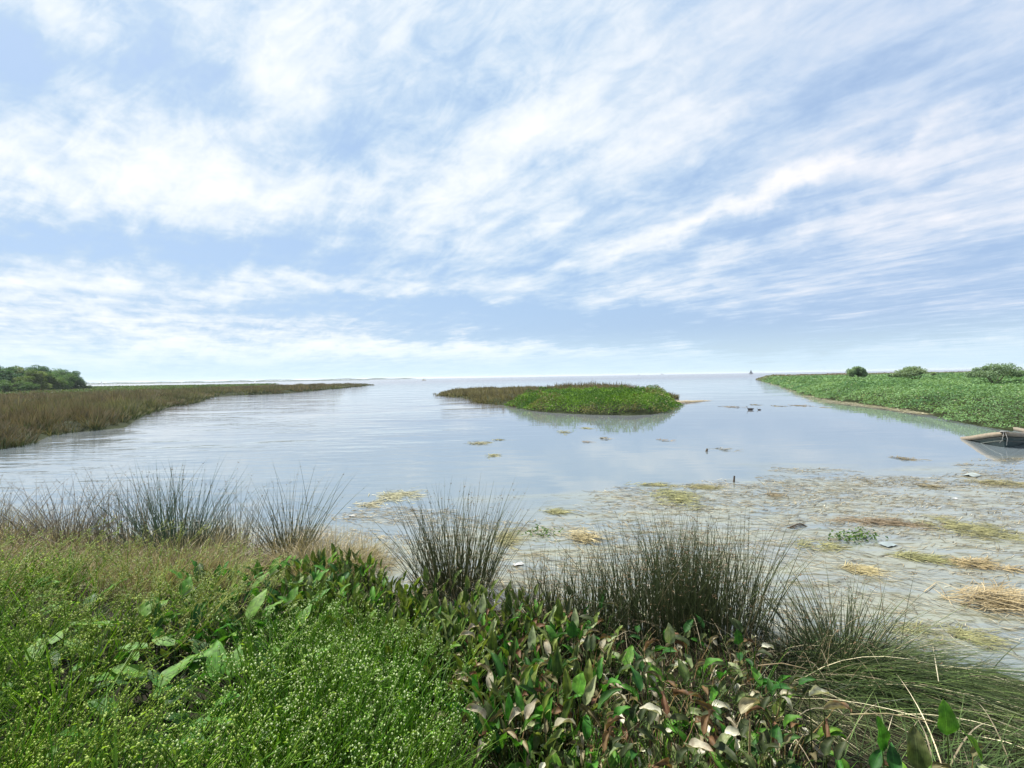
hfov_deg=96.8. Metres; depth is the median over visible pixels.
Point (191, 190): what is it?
sky
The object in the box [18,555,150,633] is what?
flowering herb
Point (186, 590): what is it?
broadleaf plant
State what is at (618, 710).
broadleaf plant
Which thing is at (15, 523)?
grass tussock
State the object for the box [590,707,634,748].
strap leaved plant
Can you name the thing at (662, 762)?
broadleaf plant
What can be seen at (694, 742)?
broad leaf
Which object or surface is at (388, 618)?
broadleaf plant
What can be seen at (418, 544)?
rush clump
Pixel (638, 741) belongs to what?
flowering herb
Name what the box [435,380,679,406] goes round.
island rushes
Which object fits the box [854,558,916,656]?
rush clump
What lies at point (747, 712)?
broadleaf plant
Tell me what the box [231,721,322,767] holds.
flowering herb
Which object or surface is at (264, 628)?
flowering herb
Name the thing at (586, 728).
broadleaf plant
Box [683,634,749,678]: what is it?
grass tussock
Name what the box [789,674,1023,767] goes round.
sedge tussock
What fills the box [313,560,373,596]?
broadleaf plant
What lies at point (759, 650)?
broadleaf plant
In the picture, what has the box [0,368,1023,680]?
water
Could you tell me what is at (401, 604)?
broadleaf plant
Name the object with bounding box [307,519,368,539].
grass tussock
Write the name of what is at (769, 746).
broadleaf plant
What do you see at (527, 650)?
broadleaf plant
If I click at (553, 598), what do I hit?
rush clump
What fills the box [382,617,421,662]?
broadleaf plant
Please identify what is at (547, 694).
broadleaf plant
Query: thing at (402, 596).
broadleaf plant
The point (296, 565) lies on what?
broadleaf plant
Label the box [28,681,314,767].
flowering herb
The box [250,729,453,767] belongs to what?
flowering herb
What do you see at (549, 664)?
broadleaf plant
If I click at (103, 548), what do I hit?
grass tussock
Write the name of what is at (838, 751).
broadleaf plant
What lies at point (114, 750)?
flowering herb
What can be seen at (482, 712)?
broadleaf plant
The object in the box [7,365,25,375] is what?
broadleaf tree
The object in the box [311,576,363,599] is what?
broadleaf plant
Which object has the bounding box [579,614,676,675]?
broadleaf plant
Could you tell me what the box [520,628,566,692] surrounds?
plant
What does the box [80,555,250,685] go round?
flowering herb
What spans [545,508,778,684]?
rush clump
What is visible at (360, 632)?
flowering herb
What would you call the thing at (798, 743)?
dry stalk
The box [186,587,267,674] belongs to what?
broadleaf plant
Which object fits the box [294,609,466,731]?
flowering herb
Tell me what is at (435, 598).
broadleaf plant
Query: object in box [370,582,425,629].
broadleaf plant
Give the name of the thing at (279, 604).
broadleaf plant
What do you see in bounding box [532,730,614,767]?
broadleaf plant
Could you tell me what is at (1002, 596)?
straw mat
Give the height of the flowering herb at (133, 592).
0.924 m
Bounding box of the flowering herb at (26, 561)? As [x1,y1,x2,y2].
[0,526,48,627]
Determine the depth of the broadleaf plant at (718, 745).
2.96 m
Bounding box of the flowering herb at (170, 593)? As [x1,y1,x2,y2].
[78,540,296,659]
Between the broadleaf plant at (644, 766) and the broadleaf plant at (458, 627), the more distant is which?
the broadleaf plant at (458, 627)
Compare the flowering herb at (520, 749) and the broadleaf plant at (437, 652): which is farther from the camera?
the broadleaf plant at (437, 652)
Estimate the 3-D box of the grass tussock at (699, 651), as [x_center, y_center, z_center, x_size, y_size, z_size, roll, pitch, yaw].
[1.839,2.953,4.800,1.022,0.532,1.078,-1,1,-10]
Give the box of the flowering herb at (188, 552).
[80,518,236,592]
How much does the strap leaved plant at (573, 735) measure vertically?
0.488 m
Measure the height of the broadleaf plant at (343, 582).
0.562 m
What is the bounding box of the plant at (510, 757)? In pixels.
[439,681,555,767]
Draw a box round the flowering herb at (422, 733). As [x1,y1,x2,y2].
[218,672,501,767]
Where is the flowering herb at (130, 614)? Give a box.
[99,543,188,627]
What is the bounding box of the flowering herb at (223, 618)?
[155,551,281,641]
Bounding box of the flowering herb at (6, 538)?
[0,522,14,549]
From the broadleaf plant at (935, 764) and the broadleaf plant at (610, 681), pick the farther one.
the broadleaf plant at (610, 681)
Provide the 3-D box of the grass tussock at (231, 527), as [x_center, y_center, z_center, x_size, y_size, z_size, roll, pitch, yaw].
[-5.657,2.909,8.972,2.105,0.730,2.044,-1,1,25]
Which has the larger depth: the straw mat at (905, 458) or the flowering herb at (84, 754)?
the straw mat at (905, 458)
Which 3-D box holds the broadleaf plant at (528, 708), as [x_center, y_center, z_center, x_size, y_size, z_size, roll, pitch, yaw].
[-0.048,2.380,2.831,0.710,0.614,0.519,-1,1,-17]
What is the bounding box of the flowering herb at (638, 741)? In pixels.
[623,721,671,767]
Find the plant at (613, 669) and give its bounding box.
[602,614,651,678]
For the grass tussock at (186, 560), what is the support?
on the ground at (831, 764)
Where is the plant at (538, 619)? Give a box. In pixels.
[510,601,566,653]
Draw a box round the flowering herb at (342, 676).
[166,600,406,767]
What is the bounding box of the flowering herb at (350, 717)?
[214,649,472,767]
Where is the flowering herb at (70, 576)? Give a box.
[8,533,115,595]
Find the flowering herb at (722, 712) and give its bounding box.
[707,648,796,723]
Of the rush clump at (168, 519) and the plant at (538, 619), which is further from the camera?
the rush clump at (168, 519)
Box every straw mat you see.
[348,501,390,508]
[359,490,425,504]
[469,441,491,444]
[487,453,501,457]
[492,528,527,551]
[539,507,581,515]
[556,526,606,547]
[626,481,681,486]
[638,487,715,509]
[676,400,709,403]
[680,483,732,489]
[763,491,796,498]
[782,535,852,553]
[811,513,946,530]
[834,560,899,579]
[864,619,1022,657]
[882,549,968,566]
[893,455,926,460]
[901,513,1023,545]
[911,483,943,489]
[923,576,1023,620]
[942,555,1023,573]
[964,478,1023,487]
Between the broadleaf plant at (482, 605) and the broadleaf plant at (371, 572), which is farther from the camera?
the broadleaf plant at (371, 572)
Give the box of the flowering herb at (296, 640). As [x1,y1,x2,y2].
[255,608,336,679]
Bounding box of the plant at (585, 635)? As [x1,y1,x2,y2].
[544,615,612,668]
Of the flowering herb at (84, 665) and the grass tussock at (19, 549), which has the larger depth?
the grass tussock at (19, 549)
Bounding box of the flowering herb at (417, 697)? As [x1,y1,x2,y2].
[328,635,496,763]
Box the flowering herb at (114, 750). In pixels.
[66,614,402,767]
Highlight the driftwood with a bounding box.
[787,523,805,527]
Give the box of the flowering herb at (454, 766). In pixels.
[367,693,512,767]
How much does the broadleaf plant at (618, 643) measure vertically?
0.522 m
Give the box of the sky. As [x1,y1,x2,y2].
[0,0,1023,383]
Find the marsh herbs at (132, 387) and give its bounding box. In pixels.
[0,383,278,393]
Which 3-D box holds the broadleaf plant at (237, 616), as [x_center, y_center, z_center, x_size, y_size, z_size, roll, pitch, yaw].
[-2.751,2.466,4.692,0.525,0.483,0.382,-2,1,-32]
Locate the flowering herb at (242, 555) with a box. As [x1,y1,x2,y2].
[143,534,266,608]
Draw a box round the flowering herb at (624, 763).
[584,748,708,767]
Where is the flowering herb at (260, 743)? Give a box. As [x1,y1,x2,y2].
[145,721,318,767]
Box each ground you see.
[0,384,369,448]
[0,548,1023,767]
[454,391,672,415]
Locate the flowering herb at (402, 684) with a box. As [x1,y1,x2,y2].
[248,618,484,767]
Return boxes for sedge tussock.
[712,676,968,767]
[733,614,1023,766]
[769,619,908,662]
[781,615,1023,759]
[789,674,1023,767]
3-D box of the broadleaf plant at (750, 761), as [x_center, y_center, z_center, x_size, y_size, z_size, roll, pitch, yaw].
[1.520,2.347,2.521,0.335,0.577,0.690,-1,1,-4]
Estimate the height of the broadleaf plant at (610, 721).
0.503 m
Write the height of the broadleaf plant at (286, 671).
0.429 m
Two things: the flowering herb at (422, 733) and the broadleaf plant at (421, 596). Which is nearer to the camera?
the flowering herb at (422, 733)
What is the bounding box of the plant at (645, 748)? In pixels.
[632,702,772,767]
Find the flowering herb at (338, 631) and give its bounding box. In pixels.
[287,603,372,682]
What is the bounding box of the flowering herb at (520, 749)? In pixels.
[466,693,566,767]
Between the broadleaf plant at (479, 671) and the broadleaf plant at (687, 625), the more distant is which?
the broadleaf plant at (687, 625)
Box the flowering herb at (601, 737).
[536,699,647,767]
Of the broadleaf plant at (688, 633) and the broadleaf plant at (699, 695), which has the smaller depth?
the broadleaf plant at (699, 695)
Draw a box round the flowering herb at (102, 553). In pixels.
[25,516,131,591]
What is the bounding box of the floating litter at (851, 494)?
[248,458,1023,674]
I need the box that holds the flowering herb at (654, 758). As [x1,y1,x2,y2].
[592,731,699,767]
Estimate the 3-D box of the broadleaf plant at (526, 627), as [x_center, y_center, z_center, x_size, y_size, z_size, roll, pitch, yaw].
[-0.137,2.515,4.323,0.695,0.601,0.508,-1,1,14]
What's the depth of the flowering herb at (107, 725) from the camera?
2.41 m
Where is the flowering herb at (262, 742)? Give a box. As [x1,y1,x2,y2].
[133,642,394,767]
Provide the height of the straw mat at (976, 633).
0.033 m
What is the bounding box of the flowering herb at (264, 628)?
[206,602,314,669]
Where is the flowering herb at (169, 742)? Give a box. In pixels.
[58,657,245,767]
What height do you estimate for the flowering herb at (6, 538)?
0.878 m
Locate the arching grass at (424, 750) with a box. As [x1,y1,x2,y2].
[373,703,475,767]
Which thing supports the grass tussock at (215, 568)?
on the ground at (831, 764)
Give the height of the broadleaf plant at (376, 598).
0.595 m
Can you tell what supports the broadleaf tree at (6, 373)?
on the marsh ground at (124, 424)
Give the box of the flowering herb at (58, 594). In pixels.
[0,580,99,663]
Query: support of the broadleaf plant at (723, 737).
on the ground at (831, 764)
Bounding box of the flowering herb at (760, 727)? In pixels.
[710,696,822,767]
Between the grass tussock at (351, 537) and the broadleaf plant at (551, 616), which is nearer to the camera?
the broadleaf plant at (551, 616)
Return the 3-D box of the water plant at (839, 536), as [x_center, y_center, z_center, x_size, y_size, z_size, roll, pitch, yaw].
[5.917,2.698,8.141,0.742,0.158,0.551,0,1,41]
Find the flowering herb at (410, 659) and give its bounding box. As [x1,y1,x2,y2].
[359,625,461,700]
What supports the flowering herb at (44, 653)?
on the ground at (831, 764)
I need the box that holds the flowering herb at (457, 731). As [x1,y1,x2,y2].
[333,681,537,767]
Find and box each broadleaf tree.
[0,366,25,384]
[0,367,13,390]
[0,379,25,394]
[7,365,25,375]
[12,369,52,389]
[17,381,40,392]
[22,365,60,377]
[36,372,67,389]
[45,368,74,389]
[48,371,78,389]
[58,369,86,388]
[70,377,83,388]
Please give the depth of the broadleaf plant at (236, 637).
4.44 m
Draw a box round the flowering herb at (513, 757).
[492,720,574,767]
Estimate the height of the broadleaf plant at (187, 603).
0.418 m
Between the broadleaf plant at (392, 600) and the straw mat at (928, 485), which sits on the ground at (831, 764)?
the broadleaf plant at (392, 600)
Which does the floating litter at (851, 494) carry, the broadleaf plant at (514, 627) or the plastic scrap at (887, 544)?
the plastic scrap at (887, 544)
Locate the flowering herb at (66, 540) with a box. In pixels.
[0,532,109,619]
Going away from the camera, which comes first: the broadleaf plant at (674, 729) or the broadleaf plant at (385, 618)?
the broadleaf plant at (674, 729)
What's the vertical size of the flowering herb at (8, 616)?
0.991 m
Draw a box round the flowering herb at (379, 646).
[289,597,436,704]
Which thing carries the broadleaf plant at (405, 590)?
on the ground at (831, 764)
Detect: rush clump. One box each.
[0,463,188,559]
[0,474,114,548]
[0,475,34,524]
[45,458,214,559]
[63,455,271,561]
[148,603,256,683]
[168,477,285,563]
[227,461,368,562]
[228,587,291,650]
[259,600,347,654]
[297,466,343,543]
[363,476,548,616]
[412,490,464,592]
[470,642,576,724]
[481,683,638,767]
[485,540,620,655]
[530,532,661,667]
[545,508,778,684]
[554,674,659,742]
[600,505,760,644]
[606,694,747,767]
[609,497,823,680]
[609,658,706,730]
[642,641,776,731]
[714,554,1022,715]
[735,574,884,693]
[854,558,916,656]
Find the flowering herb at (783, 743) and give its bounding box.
[699,713,794,767]
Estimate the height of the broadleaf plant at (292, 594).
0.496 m
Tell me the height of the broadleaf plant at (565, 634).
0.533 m
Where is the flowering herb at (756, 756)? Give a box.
[740,729,855,767]
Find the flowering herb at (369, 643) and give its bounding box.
[239,596,422,762]
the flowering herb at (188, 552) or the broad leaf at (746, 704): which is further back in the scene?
the flowering herb at (188, 552)
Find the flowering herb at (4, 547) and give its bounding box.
[0,527,29,570]
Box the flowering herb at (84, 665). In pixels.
[0,575,215,746]
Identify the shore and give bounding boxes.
[92,380,343,384]
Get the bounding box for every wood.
[85,378,365,384]
[366,378,413,379]
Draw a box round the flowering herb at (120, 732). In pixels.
[0,644,243,767]
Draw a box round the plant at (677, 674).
[637,633,711,701]
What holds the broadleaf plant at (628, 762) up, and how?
on the ground at (831, 764)
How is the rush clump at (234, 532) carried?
on the ground at (831, 764)
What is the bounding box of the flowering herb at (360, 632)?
[302,605,410,664]
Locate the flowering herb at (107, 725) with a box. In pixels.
[0,629,187,767]
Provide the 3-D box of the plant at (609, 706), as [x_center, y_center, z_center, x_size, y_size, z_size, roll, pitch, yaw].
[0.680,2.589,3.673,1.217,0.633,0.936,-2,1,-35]
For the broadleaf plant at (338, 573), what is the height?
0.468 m
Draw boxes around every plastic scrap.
[879,542,896,546]
[964,473,979,476]
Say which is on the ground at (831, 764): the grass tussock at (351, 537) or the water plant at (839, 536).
the grass tussock at (351, 537)
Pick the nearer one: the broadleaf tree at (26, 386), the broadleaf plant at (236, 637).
the broadleaf plant at (236, 637)
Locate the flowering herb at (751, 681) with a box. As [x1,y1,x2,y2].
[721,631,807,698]
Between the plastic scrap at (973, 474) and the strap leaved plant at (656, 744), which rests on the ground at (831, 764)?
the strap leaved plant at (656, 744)
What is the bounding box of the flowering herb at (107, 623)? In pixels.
[55,552,230,662]
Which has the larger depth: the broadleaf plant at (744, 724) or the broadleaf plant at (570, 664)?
the broadleaf plant at (570, 664)
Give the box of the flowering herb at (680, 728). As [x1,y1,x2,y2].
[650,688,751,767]
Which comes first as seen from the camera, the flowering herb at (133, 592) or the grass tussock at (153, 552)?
the flowering herb at (133, 592)
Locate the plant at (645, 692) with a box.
[602,655,670,736]
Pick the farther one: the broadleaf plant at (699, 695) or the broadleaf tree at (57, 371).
the broadleaf tree at (57, 371)
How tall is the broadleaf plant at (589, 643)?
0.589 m
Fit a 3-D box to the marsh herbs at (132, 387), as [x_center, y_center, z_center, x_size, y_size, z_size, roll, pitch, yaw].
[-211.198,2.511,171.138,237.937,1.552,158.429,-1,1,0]
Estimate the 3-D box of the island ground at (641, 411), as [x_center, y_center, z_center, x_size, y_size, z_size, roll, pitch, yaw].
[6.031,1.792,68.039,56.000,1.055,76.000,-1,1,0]
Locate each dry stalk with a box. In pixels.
[748,719,750,755]
[758,663,805,668]
[791,735,802,758]
[840,713,933,721]
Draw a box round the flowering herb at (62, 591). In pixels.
[0,550,90,650]
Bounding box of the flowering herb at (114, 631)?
[38,577,177,669]
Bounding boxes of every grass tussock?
[0,510,107,552]
[0,528,66,584]
[0,529,118,578]
[0,531,58,566]
[0,536,56,579]
[0,547,69,589]
[0,547,84,591]
[1,510,44,533]
[1,533,104,598]
[3,507,60,541]
[4,514,83,552]
[6,507,71,530]
[7,523,114,561]
[9,529,166,607]
[31,522,133,562]
[38,525,152,580]
[54,522,248,604]
[57,533,137,564]
[65,543,209,608]
[68,535,195,592]
[72,532,180,583]
[76,521,299,598]
[78,527,144,559]
[88,529,271,606]
[97,540,183,572]
[97,547,203,603]
[106,532,221,579]
[117,520,212,556]
[126,512,246,565]
[137,538,240,596]
[137,538,268,597]
[145,513,272,554]
[147,546,260,599]
[159,530,264,566]
[184,518,269,559]
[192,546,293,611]
[193,516,257,537]
[213,542,290,581]
[228,514,332,572]
[233,540,357,594]
[242,526,363,579]
[250,528,395,592]
[256,523,354,562]
[265,524,374,560]
[276,528,399,587]
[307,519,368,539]
[308,527,402,573]
[320,529,374,548]
[344,540,408,574]
[356,547,405,570]
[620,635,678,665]
[675,640,718,659]
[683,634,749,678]
[693,634,781,672]
[694,644,755,671]
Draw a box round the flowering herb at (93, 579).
[0,527,157,641]
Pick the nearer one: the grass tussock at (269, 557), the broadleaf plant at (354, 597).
the broadleaf plant at (354, 597)
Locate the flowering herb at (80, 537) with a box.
[6,527,122,602]
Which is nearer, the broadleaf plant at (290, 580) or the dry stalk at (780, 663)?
the dry stalk at (780, 663)
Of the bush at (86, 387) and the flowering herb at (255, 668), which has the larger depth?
the bush at (86, 387)
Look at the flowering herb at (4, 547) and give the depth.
6.43 m
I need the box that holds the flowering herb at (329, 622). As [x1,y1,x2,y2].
[280,575,367,648]
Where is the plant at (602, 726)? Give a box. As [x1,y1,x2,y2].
[555,682,636,740]
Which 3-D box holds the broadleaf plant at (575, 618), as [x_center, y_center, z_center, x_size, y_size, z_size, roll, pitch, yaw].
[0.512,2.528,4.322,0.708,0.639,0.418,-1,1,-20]
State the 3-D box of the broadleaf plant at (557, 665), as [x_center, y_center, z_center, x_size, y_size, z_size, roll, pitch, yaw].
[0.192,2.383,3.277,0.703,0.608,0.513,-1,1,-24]
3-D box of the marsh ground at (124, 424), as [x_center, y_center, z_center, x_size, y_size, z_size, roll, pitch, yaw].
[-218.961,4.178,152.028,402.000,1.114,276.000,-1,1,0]
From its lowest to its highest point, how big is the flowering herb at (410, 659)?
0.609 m
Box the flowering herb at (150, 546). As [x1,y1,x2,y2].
[82,521,185,585]
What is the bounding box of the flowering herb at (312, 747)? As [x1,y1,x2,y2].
[164,648,489,767]
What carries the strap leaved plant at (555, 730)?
on the ground at (831, 764)
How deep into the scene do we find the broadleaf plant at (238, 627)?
4.61 m
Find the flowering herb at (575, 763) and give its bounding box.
[513,723,608,767]
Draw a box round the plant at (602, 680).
[538,646,614,723]
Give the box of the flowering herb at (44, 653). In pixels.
[0,582,123,670]
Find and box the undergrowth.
[0,556,1023,767]
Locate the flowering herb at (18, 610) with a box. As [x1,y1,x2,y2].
[0,562,55,628]
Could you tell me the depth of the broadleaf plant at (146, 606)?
4.39 m
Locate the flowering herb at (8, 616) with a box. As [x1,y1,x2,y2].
[0,580,68,684]
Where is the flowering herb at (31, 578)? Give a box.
[0,540,119,627]
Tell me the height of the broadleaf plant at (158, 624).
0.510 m
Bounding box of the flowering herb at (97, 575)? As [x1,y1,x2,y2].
[61,537,152,602]
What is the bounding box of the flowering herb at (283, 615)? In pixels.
[241,580,342,645]
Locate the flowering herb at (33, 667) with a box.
[0,637,76,740]
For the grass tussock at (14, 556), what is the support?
on the ground at (831, 764)
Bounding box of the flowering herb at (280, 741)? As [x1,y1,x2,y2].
[117,654,388,767]
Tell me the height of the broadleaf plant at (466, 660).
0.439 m
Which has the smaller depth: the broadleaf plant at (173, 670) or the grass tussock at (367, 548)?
the broadleaf plant at (173, 670)
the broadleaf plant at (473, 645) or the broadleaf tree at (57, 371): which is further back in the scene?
the broadleaf tree at (57, 371)
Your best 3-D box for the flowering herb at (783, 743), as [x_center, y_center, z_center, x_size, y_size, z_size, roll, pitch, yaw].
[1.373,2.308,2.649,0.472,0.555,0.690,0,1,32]
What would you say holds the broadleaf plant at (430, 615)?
on the ground at (831, 764)
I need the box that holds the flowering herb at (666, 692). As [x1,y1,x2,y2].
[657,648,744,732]
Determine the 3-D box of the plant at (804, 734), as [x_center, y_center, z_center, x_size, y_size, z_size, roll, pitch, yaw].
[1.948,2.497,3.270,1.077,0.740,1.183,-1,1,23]
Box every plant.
[0,573,63,624]
[0,628,67,711]
[10,617,95,657]
[39,579,125,626]
[46,654,197,757]
[64,621,139,680]
[75,593,184,662]
[84,642,209,699]
[110,636,205,708]
[112,575,205,633]
[122,639,239,762]
[146,594,218,655]
[148,603,205,671]
[148,604,231,662]
[163,644,242,743]
[167,584,207,621]
[168,562,224,604]
[173,599,232,638]
[175,587,238,625]
[180,560,233,595]
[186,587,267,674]
[186,615,249,649]
[208,569,264,603]
[208,600,285,645]
[213,560,284,607]
[215,603,271,642]
[217,589,252,616]
[219,585,299,642]
[221,571,269,613]
[226,617,275,654]
[227,556,280,588]
[231,555,290,591]
[239,643,332,699]
[252,587,331,634]
[254,603,311,665]
[255,568,329,612]
[255,578,303,620]
[257,608,294,643]
[266,555,300,579]
[270,581,326,625]
[272,606,331,645]
[275,567,316,582]
[276,569,307,617]
[277,593,345,630]
[279,550,338,579]
[279,559,309,586]
[281,573,331,619]
[287,572,327,612]
[288,569,351,595]
[290,570,326,591]
[292,550,319,573]
[299,590,347,624]
[299,602,364,646]
[304,579,350,616]
[305,602,352,632]
[309,572,352,616]
[310,543,359,573]
[311,545,339,574]
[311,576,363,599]
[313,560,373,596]
[313,588,371,624]
[316,604,358,639]
[323,585,366,614]
[329,562,366,607]
[330,562,340,585]
[332,582,385,630]
[334,572,355,591]
[334,586,396,622]
[337,547,361,579]
[337,606,376,644]
[341,556,386,589]
[343,549,378,578]
[348,570,376,611]
[348,600,395,640]
[349,590,373,639]
[352,569,397,603]
[353,554,377,592]
[355,617,392,668]
[357,583,389,622]
[360,582,395,612]
[361,603,401,649]
[361,613,445,660]
[363,570,387,592]
[363,613,394,657]
[363,627,409,677]
[364,576,390,611]
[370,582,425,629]
[371,593,410,632]
[372,570,420,607]
[373,591,395,624]
[376,576,419,607]
[378,589,431,629]
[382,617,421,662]
[388,629,439,686]
[394,603,435,626]
[394,623,439,662]
[396,582,432,615]
[397,585,422,612]
[397,593,444,637]
[399,616,460,692]
[401,593,432,625]
[402,590,440,626]
[407,610,439,643]
[409,581,436,616]
[417,566,462,613]
[418,599,457,645]
[418,609,462,666]
[419,621,465,663]
[421,640,484,703]
[426,617,483,682]
[429,675,524,742]
[430,591,477,634]
[431,626,475,672]
[434,601,469,656]
[434,607,511,666]
[434,635,493,685]
[436,606,468,640]
[438,592,510,653]
[438,640,479,698]
[440,599,460,631]
[444,666,488,700]
[445,670,524,765]
[445,672,504,731]
[446,692,562,767]
[448,585,480,617]
[448,617,505,696]
[449,652,532,740]
[452,614,487,659]
[452,636,521,697]
[453,630,501,699]
[453,668,541,767]
[454,589,504,642]
[454,612,497,656]
[454,661,493,696]
[456,649,499,686]
[456,662,524,726]
[457,588,523,658]
[458,609,532,669]
[459,575,498,617]
[462,660,538,720]
[462,678,574,767]
[462,685,549,760]
[463,685,576,767]
[464,630,501,679]
[475,588,504,618]
[479,610,546,667]
[480,580,511,626]
[481,625,564,705]
[481,675,555,761]
[482,607,520,644]
[484,643,539,690]
[485,599,527,640]
[487,644,580,751]
[488,610,527,648]
[488,695,563,762]
[489,718,541,767]
[498,657,551,728]
[500,635,556,676]
[504,718,602,767]
[505,670,562,708]
[506,605,536,647]
[510,584,551,617]
[510,588,533,634]
[510,656,563,723]
[513,668,594,757]
[515,600,564,654]
[515,639,578,686]
[516,599,555,643]
[518,639,578,717]
[519,605,560,668]
[521,524,563,536]
[522,714,614,760]
[525,597,570,653]
[527,745,622,767]
[529,615,567,666]
[529,675,621,749]
[529,716,621,767]
[532,691,586,749]
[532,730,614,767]
[534,597,587,658]
[535,608,607,676]
[537,728,601,760]
[539,658,621,745]
[539,742,623,767]
[540,736,633,767]
[545,625,614,677]
[546,634,613,706]
[546,642,612,700]
[548,653,626,728]
[549,747,597,767]
[550,706,608,762]
[551,748,584,767]
[553,697,643,748]
[554,611,600,656]
[556,581,618,641]
[562,634,626,692]
[566,705,629,767]
[567,619,622,664]
[568,645,644,699]
[570,644,633,702]
[574,704,653,767]
[576,628,626,666]
[578,715,591,748]
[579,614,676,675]
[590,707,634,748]
[591,704,629,761]
[593,689,691,757]
[602,614,651,678]
[602,658,658,715]
[602,726,615,767]
[603,747,703,767]
[604,715,624,767]
[605,742,630,767]
[613,652,676,701]
[615,710,656,767]
[621,650,730,741]
[621,715,671,767]
[623,665,746,767]
[624,763,662,767]
[628,619,693,676]
[628,712,688,766]
[629,638,679,724]
[636,724,695,767]
[637,633,711,701]
[645,658,722,742]
[646,657,721,731]
[647,743,686,767]
[657,646,728,704]
[661,691,754,767]
[663,630,718,672]
[668,707,800,763]
[672,634,791,710]
[677,733,704,766]
[684,653,748,722]
[687,680,762,735]
[690,693,784,754]
[691,613,773,675]
[693,718,797,767]
[697,718,748,767]
[700,709,727,767]
[710,665,837,767]
[711,658,815,709]
[715,733,730,766]
[719,722,782,767]
[725,705,771,767]
[726,616,773,685]
[728,662,813,733]
[739,739,780,767]
[740,732,794,767]
[741,736,846,767]
[742,714,801,764]
[742,729,782,767]
[745,666,804,732]
[752,689,851,758]
[756,720,833,767]
[784,749,883,767]
[820,528,867,544]
[822,718,887,767]
[839,527,888,539]
[886,742,901,767]
[886,760,951,767]
[905,744,983,767]
[976,762,987,767]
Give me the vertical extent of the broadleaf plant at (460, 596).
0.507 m
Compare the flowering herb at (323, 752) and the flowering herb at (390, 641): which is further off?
the flowering herb at (390, 641)
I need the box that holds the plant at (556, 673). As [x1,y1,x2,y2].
[514,637,572,716]
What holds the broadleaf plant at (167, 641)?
on the ground at (831, 764)
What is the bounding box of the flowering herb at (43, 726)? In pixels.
[0,662,103,767]
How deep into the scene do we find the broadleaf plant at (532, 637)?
4.04 m
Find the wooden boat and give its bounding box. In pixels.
[960,427,1023,446]
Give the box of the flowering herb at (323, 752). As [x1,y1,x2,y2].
[164,662,377,767]
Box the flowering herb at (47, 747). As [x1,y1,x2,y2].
[0,697,98,767]
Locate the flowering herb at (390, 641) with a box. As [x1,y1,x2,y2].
[344,604,442,685]
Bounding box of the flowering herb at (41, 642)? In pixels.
[0,572,119,697]
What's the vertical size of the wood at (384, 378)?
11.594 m
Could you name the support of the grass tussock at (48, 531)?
on the ground at (831, 764)
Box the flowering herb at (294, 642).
[228,574,351,686]
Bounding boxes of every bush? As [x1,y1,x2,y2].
[80,384,92,388]
[846,366,867,378]
[892,366,936,378]
[963,363,1023,382]
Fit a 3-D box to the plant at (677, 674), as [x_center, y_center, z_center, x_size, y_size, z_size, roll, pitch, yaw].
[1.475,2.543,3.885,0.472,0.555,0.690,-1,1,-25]
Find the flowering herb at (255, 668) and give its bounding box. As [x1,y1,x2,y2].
[143,601,372,760]
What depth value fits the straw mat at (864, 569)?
6.81 m
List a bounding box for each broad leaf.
[567,621,577,652]
[572,671,585,732]
[639,702,665,767]
[664,623,674,694]
[687,737,712,767]
[734,628,743,690]
[738,697,760,749]
[809,685,829,767]
[823,700,847,767]
[876,716,890,767]
[907,725,931,767]
[937,698,959,764]
[962,731,982,763]
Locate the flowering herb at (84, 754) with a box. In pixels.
[9,717,127,767]
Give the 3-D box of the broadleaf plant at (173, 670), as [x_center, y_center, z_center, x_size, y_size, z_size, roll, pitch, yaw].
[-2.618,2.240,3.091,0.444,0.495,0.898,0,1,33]
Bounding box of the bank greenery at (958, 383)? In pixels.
[755,371,1023,427]
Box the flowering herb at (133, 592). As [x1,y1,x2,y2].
[25,537,198,646]
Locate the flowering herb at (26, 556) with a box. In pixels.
[0,524,45,601]
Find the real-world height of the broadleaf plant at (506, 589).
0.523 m
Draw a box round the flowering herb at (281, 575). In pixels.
[173,544,304,613]
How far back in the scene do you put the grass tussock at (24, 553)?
6.90 m
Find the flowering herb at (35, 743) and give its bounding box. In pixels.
[0,668,144,767]
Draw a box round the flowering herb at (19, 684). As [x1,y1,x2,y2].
[0,623,98,732]
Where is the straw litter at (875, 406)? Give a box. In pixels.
[764,382,929,414]
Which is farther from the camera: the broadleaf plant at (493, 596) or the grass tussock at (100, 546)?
the grass tussock at (100, 546)
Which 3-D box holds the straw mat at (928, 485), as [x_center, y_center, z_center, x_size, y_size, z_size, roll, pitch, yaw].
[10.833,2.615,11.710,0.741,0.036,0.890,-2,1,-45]
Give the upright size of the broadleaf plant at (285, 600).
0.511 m
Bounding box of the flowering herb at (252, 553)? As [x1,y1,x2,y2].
[96,532,258,637]
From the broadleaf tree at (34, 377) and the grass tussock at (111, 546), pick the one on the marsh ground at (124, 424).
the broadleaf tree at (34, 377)
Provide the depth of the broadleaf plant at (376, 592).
5.26 m
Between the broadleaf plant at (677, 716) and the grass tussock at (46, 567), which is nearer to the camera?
the broadleaf plant at (677, 716)

